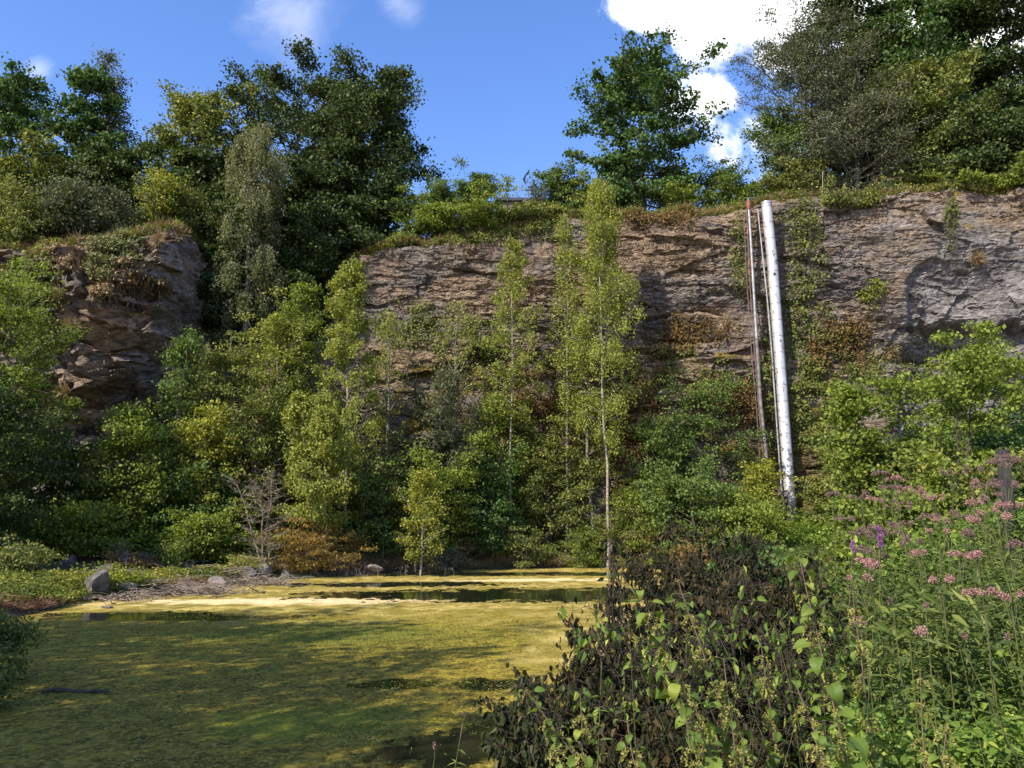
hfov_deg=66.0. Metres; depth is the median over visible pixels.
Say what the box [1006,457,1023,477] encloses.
hemp agrimony
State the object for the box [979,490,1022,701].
hemp agrimony
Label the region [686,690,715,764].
nettle
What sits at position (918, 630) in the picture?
hemp agrimony
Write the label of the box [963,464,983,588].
hemp agrimony
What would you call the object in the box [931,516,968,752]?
hemp agrimony
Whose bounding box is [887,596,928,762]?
leafy stem
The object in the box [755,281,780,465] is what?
creeper
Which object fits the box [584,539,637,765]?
dead bush
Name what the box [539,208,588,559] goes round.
birch tree
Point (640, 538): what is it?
waterside bush
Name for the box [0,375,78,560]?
broadleaf tree
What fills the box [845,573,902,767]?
hemp agrimony
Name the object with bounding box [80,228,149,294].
creeper
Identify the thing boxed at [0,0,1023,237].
sky
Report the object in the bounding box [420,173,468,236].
shrub
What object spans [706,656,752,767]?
nettle
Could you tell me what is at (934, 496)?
hemp agrimony
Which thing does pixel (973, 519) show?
hemp agrimony
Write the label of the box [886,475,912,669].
hemp agrimony
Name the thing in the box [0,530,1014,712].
ground
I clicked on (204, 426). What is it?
maple tree
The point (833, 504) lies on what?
hemp agrimony
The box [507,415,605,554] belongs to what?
bushy tree
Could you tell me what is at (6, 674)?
alder bush
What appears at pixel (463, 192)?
shrub
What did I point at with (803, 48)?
willow tree
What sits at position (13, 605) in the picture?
dry shore grass
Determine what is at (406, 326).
creeper
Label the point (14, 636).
alder bush
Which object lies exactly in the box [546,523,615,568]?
waterside bush
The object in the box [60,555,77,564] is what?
boulder
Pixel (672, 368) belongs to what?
creeper
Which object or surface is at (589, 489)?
sallow tree
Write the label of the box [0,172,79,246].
shrub
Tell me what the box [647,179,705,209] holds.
shrub
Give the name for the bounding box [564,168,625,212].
shrub
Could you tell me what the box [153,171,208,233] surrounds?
shrub
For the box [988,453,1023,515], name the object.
hemp agrimony
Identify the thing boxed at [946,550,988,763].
hemp agrimony
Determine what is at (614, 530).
waterside bush
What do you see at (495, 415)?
bushy tree
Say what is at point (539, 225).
creeper
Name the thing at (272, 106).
domed tree
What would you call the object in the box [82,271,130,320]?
creeper
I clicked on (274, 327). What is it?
sallow tree
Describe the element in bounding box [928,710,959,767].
nettle
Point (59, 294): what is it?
grass tuft
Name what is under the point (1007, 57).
broadleaf tree
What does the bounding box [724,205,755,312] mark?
creeper
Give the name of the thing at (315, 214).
bushy tree
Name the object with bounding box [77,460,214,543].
broadleaf tree
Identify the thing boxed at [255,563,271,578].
boulder
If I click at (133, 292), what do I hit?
grass tuft
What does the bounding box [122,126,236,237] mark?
bushy tree
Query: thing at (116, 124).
wispy tree
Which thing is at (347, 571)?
dry twigs
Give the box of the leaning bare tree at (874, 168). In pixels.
[839,69,917,187]
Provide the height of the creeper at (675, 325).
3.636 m
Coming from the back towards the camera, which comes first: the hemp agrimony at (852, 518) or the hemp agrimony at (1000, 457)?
the hemp agrimony at (852, 518)
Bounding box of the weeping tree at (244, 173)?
[203,121,291,337]
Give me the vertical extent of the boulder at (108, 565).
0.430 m
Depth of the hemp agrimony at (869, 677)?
3.04 m
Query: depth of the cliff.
46.32 m
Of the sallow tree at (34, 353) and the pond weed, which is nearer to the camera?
the pond weed
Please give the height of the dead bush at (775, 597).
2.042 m
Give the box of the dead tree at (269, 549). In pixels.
[222,466,293,577]
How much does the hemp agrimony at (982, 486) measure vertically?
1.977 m
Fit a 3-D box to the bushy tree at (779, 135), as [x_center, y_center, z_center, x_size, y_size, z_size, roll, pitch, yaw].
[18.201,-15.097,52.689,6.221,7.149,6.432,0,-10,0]
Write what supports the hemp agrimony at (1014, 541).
on the ground at (88, 561)
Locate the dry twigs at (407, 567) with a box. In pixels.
[346,551,454,572]
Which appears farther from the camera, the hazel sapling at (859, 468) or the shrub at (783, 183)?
the shrub at (783, 183)
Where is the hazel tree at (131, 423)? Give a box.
[62,397,186,543]
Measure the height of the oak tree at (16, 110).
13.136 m
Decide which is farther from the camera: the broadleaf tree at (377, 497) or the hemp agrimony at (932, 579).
the broadleaf tree at (377, 497)
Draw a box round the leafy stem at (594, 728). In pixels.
[587,648,614,767]
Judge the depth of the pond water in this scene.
12.55 m
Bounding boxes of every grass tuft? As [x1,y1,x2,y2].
[21,244,42,263]
[47,283,72,308]
[49,384,70,403]
[56,314,84,343]
[126,285,151,304]
[148,226,167,249]
[172,224,190,240]
[854,354,872,375]
[884,343,900,361]
[965,247,992,266]
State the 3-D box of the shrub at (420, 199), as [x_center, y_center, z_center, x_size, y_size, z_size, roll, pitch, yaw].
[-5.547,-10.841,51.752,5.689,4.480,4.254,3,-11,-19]
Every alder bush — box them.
[0,600,58,679]
[0,645,31,710]
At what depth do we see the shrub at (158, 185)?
43.36 m
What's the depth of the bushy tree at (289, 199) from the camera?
50.93 m
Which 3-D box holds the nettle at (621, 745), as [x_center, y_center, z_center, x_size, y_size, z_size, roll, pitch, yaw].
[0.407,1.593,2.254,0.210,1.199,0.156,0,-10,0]
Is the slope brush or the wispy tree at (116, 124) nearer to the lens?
the slope brush
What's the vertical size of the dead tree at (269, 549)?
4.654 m
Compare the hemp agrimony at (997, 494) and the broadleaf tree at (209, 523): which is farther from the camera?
the broadleaf tree at (209, 523)
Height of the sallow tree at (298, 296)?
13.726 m
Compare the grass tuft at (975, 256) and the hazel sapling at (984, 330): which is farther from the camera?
the grass tuft at (975, 256)
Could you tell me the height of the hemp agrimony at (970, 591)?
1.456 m
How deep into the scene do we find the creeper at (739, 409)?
44.57 m
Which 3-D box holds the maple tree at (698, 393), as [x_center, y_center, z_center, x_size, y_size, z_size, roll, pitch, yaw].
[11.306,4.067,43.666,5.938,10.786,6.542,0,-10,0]
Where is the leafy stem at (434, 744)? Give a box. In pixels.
[432,741,436,767]
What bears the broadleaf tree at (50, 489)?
on the ground at (88, 561)
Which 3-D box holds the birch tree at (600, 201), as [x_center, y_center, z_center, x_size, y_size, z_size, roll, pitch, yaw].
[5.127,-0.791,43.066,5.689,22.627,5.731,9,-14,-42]
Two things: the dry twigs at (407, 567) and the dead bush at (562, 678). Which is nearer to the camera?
the dead bush at (562, 678)
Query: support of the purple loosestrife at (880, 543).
on the ground at (88, 561)
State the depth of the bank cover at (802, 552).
27.27 m
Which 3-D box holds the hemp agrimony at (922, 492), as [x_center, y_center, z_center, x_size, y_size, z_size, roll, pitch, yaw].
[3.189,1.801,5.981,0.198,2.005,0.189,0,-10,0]
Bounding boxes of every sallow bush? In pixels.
[804,426,958,570]
[811,453,981,580]
[813,520,909,612]
[879,443,1023,578]
[902,337,1023,485]
[948,410,1023,497]
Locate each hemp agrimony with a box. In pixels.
[825,490,842,616]
[834,514,863,668]
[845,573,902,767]
[846,490,885,686]
[849,527,926,762]
[850,616,894,767]
[854,553,927,759]
[856,544,889,730]
[857,523,905,707]
[860,523,901,748]
[866,496,894,707]
[871,470,904,624]
[878,484,905,624]
[880,499,940,738]
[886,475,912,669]
[887,520,958,743]
[897,485,922,622]
[899,532,958,709]
[899,623,928,767]
[906,509,967,748]
[908,548,950,760]
[910,488,938,717]
[916,512,969,722]
[921,493,965,708]
[925,527,955,742]
[928,574,971,749]
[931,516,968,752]
[934,457,1010,667]
[939,469,967,587]
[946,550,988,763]
[956,525,977,760]
[961,586,1015,767]
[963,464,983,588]
[963,497,1023,687]
[966,509,1023,703]
[967,549,1011,767]
[969,478,994,671]
[972,481,1000,658]
[973,539,1023,740]
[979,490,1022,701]
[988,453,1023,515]
[989,478,1019,690]
[991,500,1023,686]
[994,589,1023,764]
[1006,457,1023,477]
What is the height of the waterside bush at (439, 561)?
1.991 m
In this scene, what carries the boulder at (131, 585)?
on the ground at (88, 561)
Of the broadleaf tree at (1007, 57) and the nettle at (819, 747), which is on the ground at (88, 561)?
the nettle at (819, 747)
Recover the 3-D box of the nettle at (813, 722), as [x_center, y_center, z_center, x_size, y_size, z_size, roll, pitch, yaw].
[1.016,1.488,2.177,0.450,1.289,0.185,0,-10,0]
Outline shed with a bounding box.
[495,197,548,212]
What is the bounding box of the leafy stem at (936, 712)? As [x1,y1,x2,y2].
[920,602,953,767]
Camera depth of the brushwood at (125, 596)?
23.78 m
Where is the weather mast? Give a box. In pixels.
[509,169,530,205]
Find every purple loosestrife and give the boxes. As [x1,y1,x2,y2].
[841,541,859,718]
[870,525,892,734]
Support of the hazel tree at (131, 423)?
on the ground at (88, 561)
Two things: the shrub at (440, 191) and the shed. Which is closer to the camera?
the shrub at (440, 191)
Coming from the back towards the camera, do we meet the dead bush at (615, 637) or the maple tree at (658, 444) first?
the maple tree at (658, 444)
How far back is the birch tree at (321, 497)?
35.00 m
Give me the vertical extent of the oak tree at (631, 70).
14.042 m
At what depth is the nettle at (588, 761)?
2.62 m
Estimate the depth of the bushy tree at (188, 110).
50.09 m
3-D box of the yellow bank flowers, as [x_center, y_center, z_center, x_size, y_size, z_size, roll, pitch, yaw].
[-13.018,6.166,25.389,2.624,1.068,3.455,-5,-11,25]
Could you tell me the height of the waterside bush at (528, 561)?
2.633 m
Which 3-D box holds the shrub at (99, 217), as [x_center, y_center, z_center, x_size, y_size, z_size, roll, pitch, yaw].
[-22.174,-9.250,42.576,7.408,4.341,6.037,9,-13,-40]
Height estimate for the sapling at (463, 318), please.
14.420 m
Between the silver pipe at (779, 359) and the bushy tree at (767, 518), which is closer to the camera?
the bushy tree at (767, 518)
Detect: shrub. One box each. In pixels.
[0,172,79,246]
[22,160,170,240]
[128,161,186,226]
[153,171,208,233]
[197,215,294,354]
[386,180,462,242]
[412,174,535,235]
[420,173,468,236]
[449,154,513,232]
[496,195,588,221]
[523,176,558,214]
[529,148,590,211]
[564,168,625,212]
[612,182,664,213]
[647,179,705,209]
[684,152,754,208]
[712,173,769,206]
[753,154,839,194]
[797,168,887,208]
[923,151,1023,190]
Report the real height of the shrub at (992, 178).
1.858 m
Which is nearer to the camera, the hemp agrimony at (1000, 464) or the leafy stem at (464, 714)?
the leafy stem at (464, 714)
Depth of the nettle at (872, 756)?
2.76 m
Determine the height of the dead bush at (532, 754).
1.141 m
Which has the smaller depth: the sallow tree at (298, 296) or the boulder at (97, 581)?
the boulder at (97, 581)
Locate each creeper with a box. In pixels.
[0,244,69,350]
[19,235,144,299]
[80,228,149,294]
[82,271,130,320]
[115,271,177,317]
[199,299,302,370]
[313,253,365,320]
[364,294,448,357]
[422,314,517,389]
[435,225,511,259]
[475,361,574,450]
[502,217,581,257]
[568,343,674,487]
[600,204,703,246]
[610,341,730,413]
[625,308,745,359]
[687,364,768,446]
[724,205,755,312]
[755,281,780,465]
[774,197,823,252]
[780,193,836,458]
[787,330,889,463]
[801,313,877,380]
[855,276,888,327]
[863,331,969,408]
[942,187,962,263]
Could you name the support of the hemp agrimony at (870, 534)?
on the ground at (88, 561)
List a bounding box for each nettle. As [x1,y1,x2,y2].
[516,686,594,767]
[544,734,569,767]
[567,690,597,767]
[613,719,649,767]
[629,590,723,767]
[671,580,749,767]
[675,721,703,767]
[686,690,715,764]
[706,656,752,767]
[729,732,752,767]
[752,635,796,767]
[785,677,842,767]
[786,557,869,767]
[803,727,832,767]
[839,584,885,767]
[905,666,937,767]
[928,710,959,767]
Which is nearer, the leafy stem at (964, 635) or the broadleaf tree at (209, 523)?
the leafy stem at (964, 635)
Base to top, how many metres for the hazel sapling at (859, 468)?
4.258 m
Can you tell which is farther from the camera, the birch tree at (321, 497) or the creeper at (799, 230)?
the creeper at (799, 230)
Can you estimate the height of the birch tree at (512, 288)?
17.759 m
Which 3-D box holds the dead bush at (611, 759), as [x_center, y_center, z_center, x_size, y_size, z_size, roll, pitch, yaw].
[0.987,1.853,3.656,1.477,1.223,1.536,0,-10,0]
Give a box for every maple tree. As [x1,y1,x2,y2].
[163,398,250,522]
[611,390,719,563]
[630,442,748,565]
[660,367,777,542]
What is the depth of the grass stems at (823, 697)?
3.19 m
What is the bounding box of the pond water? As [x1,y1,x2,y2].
[0,567,691,767]
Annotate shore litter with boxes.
[229,548,626,574]
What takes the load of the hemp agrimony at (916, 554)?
on the ground at (88, 561)
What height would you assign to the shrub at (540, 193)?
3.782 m
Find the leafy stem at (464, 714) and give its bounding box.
[447,710,465,767]
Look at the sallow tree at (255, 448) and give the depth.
36.53 m
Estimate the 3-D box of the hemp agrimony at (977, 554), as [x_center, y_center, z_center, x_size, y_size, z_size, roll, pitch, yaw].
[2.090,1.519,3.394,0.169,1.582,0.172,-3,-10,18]
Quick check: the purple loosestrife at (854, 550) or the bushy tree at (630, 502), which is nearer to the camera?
the purple loosestrife at (854, 550)
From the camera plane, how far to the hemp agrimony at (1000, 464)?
5.54 m
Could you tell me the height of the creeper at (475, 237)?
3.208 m
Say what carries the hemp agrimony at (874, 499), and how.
on the ground at (88, 561)
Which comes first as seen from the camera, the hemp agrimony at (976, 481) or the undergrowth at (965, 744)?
the undergrowth at (965, 744)
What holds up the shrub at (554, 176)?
on the plateau ground
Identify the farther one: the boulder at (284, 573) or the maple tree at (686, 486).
the maple tree at (686, 486)
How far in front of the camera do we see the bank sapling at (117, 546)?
29.78 m
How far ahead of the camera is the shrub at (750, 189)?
50.71 m
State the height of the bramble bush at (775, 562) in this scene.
1.914 m
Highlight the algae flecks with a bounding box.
[0,607,648,767]
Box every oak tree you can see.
[0,51,80,196]
[30,63,126,200]
[562,21,735,209]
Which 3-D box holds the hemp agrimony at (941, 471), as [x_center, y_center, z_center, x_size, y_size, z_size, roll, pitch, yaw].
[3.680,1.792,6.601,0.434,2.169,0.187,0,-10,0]
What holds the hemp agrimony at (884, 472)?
on the ground at (88, 561)
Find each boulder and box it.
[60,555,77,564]
[85,569,109,596]
[97,563,113,570]
[110,581,136,593]
[114,548,131,566]
[135,553,156,562]
[207,576,227,587]
[243,567,257,577]
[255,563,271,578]
[280,570,290,578]
[365,564,382,572]
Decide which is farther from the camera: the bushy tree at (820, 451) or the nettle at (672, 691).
the bushy tree at (820, 451)
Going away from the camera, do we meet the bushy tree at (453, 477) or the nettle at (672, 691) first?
the nettle at (672, 691)
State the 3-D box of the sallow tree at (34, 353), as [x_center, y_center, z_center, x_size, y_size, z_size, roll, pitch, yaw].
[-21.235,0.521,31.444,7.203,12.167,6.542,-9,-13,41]
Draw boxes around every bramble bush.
[668,533,775,585]
[675,531,793,613]
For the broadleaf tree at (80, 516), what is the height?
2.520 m
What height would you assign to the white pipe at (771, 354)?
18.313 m
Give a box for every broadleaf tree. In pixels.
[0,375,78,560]
[0,407,130,549]
[17,498,145,557]
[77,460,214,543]
[135,460,250,545]
[153,496,260,563]
[225,461,332,549]
[307,449,411,555]
[765,0,952,188]
[791,0,1020,180]
[905,0,1023,154]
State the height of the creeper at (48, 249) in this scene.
4.106 m
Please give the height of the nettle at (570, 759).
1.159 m
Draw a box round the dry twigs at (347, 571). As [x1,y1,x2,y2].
[226,546,377,576]
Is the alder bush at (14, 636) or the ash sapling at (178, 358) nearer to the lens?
the alder bush at (14, 636)
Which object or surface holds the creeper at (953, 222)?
attached to the cliff
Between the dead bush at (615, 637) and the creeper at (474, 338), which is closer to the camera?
the dead bush at (615, 637)
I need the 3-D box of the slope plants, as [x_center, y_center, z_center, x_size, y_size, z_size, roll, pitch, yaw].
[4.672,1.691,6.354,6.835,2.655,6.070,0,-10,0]
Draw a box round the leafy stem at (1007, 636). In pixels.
[1003,633,1023,719]
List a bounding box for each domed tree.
[195,34,385,258]
[280,62,460,267]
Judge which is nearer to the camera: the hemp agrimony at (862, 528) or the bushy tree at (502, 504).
the hemp agrimony at (862, 528)
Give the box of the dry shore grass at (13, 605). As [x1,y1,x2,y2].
[0,574,231,612]
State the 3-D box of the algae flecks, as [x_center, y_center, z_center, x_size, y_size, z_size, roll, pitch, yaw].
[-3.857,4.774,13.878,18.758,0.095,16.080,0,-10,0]
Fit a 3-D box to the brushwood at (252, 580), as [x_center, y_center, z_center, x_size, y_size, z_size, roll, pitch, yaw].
[-10.433,7.282,30.318,6.433,0.928,4.790,-4,-11,20]
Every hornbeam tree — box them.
[857,38,1011,188]
[905,76,1023,185]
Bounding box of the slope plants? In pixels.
[800,501,1023,767]
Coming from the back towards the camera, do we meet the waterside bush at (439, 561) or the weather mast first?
the weather mast
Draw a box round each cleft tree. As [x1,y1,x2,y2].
[192,193,278,339]
[218,206,340,340]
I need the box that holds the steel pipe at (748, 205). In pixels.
[745,197,767,458]
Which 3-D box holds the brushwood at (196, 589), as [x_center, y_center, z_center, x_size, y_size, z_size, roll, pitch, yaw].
[-11.934,6.534,26.133,7.620,0.932,3.993,0,-10,0]
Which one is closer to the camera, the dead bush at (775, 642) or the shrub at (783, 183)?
the dead bush at (775, 642)
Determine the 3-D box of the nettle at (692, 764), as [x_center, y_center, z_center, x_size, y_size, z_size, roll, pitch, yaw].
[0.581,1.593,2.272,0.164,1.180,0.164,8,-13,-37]
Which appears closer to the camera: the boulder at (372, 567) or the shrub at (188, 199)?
the boulder at (372, 567)
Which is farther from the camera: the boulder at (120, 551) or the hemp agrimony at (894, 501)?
the boulder at (120, 551)
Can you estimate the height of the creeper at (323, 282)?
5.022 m
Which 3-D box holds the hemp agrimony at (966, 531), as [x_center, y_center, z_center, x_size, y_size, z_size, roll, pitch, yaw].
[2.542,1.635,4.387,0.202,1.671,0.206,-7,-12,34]
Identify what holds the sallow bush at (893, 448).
on the ground at (88, 561)
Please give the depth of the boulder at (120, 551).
29.58 m
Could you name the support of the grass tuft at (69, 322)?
on the cliff
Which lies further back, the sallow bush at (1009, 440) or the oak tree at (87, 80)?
the oak tree at (87, 80)
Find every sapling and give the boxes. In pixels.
[97,538,137,564]
[148,324,213,489]
[151,536,194,569]
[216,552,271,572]
[356,306,416,548]
[386,464,452,573]
[428,295,485,552]
[814,378,902,549]
[856,318,1023,508]
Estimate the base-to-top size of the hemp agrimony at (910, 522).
1.762 m
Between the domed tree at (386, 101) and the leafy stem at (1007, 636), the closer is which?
the leafy stem at (1007, 636)
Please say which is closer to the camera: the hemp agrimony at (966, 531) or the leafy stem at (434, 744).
the leafy stem at (434, 744)
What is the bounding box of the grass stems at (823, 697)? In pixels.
[618,546,1023,767]
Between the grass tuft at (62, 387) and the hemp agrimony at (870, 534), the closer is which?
the hemp agrimony at (870, 534)
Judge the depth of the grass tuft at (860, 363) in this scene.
45.48 m
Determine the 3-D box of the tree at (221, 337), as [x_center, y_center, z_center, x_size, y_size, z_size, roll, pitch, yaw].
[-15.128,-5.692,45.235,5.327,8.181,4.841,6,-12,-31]
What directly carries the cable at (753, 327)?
attached to the steel pipe at (748, 205)
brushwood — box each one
[44,566,265,598]
[68,580,193,603]
[139,560,343,585]
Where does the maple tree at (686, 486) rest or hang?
on the ground at (88, 561)
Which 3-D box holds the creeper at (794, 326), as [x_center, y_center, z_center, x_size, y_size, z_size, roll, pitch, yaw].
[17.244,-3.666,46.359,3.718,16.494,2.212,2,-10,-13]
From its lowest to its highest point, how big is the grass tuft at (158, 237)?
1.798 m
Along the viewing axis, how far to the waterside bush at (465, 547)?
39.25 m
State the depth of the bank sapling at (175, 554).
29.71 m
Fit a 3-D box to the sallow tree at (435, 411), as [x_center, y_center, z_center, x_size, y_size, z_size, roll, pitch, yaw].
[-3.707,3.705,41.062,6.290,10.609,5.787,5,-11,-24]
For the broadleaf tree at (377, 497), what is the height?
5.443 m
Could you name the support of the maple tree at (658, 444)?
on the ground at (88, 561)
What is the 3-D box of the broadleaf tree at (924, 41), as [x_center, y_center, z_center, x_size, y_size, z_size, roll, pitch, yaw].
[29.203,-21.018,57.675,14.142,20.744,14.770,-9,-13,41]
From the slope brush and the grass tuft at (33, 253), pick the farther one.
the grass tuft at (33, 253)
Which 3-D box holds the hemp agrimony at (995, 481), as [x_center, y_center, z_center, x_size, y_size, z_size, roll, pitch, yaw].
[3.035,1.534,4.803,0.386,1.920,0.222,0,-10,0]
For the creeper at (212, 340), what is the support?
attached to the cliff
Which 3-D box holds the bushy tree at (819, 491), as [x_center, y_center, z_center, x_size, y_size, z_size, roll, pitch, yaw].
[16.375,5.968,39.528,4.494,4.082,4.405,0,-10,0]
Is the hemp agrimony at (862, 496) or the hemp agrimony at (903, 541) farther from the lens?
the hemp agrimony at (862, 496)
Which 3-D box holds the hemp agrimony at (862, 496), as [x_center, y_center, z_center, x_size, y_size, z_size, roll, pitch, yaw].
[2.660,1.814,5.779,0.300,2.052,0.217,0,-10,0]
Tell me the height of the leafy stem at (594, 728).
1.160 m
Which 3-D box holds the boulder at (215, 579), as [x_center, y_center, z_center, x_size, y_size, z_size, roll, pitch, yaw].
[-10.506,7.106,28.037,0.790,0.493,0.712,8,-13,-38]
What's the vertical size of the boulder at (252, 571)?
0.582 m
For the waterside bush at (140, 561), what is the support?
on the ground at (88, 561)
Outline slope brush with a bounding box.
[846,487,1023,634]
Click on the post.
(1007, 482)
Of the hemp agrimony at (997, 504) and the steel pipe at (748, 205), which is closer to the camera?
the hemp agrimony at (997, 504)
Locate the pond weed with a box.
[1,609,594,767]
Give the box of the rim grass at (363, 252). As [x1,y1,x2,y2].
[0,176,1023,280]
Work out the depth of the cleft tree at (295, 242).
46.76 m
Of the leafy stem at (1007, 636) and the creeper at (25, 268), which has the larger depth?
the creeper at (25, 268)
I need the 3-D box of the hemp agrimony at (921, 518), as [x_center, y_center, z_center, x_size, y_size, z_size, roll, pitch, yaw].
[2.899,1.751,5.171,0.320,1.792,0.224,0,-10,0]
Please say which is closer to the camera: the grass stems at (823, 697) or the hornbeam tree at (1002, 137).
the grass stems at (823, 697)
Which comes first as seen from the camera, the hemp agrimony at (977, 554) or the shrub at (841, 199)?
the hemp agrimony at (977, 554)
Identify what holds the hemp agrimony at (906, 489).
on the ground at (88, 561)
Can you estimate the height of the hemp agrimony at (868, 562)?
1.631 m
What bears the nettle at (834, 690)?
on the ground at (88, 561)
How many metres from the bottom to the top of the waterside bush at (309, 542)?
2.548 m
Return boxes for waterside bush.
[0,533,71,574]
[89,545,166,567]
[254,515,379,573]
[344,510,421,563]
[423,542,469,572]
[434,533,495,566]
[479,519,571,568]
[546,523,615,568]
[585,498,656,567]
[611,527,672,568]
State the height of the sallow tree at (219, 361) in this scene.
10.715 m
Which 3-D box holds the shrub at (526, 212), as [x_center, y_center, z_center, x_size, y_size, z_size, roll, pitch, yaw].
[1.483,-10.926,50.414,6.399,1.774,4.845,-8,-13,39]
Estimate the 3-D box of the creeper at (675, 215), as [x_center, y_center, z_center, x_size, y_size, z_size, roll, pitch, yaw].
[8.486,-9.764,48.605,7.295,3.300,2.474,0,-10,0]
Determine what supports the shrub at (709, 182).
on the plateau ground
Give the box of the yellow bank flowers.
[48,559,174,592]
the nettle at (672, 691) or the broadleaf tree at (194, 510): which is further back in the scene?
the broadleaf tree at (194, 510)
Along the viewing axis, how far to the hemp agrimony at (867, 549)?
4.36 m
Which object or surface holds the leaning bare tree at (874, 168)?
on the plateau ground
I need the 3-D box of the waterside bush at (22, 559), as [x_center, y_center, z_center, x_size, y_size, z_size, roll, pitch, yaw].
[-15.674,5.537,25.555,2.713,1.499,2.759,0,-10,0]
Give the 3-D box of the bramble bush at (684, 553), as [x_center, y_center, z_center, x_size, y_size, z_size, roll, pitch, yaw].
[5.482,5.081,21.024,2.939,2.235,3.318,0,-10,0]
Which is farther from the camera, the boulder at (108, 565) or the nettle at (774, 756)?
the boulder at (108, 565)
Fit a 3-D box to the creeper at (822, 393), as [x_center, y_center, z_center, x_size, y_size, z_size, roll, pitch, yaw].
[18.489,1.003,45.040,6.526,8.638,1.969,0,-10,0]
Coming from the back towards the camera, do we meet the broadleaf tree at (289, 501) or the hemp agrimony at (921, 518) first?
the broadleaf tree at (289, 501)
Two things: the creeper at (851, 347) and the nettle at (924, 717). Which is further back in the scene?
the creeper at (851, 347)
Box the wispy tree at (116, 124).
[73,45,146,225]
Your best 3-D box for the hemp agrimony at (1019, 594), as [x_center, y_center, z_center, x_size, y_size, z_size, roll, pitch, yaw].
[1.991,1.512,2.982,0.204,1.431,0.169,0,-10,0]
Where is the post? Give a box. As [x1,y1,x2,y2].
[995,449,1022,581]
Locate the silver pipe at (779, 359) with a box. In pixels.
[761,200,797,539]
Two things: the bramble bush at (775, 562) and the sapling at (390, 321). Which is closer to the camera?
the bramble bush at (775, 562)
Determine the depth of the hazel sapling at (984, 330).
14.64 m
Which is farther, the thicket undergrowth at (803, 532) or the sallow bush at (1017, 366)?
the thicket undergrowth at (803, 532)
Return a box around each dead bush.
[473,592,757,767]
[477,662,644,767]
[557,565,798,767]
[560,631,861,767]
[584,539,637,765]
[594,516,752,690]
[611,524,884,767]
[703,560,864,760]
[706,586,884,767]
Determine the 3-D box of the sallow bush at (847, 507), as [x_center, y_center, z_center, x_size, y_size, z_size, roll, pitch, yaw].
[6.312,2.411,12.720,2.720,2.607,1.888,0,-10,0]
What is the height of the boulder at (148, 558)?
0.611 m
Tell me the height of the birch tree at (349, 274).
15.288 m
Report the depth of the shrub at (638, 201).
50.40 m
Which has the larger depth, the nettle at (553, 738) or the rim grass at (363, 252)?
the rim grass at (363, 252)
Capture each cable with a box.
[743,213,760,461]
[746,209,763,457]
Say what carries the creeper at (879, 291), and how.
attached to the cliff
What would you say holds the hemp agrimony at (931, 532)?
on the ground at (88, 561)
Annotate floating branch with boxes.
[42,688,109,692]
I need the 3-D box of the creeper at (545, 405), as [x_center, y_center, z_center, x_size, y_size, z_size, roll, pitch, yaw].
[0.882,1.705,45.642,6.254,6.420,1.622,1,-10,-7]
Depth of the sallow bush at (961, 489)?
13.23 m
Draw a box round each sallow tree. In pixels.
[0,254,92,515]
[157,330,265,521]
[189,365,327,552]
[229,286,323,519]
[263,279,332,507]
[379,359,499,549]
[546,315,632,565]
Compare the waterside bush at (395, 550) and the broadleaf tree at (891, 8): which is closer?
the waterside bush at (395, 550)
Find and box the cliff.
[0,187,1023,565]
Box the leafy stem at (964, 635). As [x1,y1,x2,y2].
[961,630,1023,767]
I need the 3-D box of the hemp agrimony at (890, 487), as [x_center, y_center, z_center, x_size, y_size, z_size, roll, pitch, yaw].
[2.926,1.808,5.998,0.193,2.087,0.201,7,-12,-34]
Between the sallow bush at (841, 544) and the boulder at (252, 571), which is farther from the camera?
the boulder at (252, 571)
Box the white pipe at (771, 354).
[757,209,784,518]
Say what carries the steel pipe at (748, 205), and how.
attached to the cliff
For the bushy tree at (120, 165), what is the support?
on the plateau ground
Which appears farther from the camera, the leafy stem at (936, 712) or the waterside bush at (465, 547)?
the waterside bush at (465, 547)
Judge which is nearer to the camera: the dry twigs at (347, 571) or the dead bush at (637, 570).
the dead bush at (637, 570)
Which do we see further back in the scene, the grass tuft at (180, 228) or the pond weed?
the grass tuft at (180, 228)
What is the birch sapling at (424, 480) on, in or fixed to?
on the ground at (88, 561)
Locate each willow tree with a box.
[723,0,903,190]
[776,25,942,194]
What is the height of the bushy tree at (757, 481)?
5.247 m
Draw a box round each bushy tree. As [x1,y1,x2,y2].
[0,126,72,242]
[21,118,169,234]
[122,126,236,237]
[127,79,262,213]
[200,175,296,233]
[273,142,408,276]
[387,426,501,554]
[445,442,528,560]
[458,381,545,554]
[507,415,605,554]
[605,469,690,568]
[690,491,803,554]
[732,453,793,532]
[739,102,828,188]
[789,469,859,534]
[807,421,902,486]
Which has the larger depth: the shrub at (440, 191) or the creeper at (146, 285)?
the shrub at (440, 191)
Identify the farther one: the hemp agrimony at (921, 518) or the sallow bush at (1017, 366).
the sallow bush at (1017, 366)
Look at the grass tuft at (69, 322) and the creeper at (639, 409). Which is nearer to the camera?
the grass tuft at (69, 322)
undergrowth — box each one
[1,498,840,562]
[825,627,1023,767]
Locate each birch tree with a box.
[265,389,360,557]
[307,253,391,552]
[470,236,552,533]
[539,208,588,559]
[549,173,646,567]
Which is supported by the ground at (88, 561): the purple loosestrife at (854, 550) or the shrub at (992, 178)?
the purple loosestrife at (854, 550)
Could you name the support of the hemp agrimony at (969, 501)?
on the ground at (88, 561)
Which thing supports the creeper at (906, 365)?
attached to the cliff
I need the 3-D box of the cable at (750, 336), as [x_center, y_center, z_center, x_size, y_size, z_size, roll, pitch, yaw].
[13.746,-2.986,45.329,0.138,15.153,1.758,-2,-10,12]
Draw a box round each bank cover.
[0,552,327,606]
[671,542,986,739]

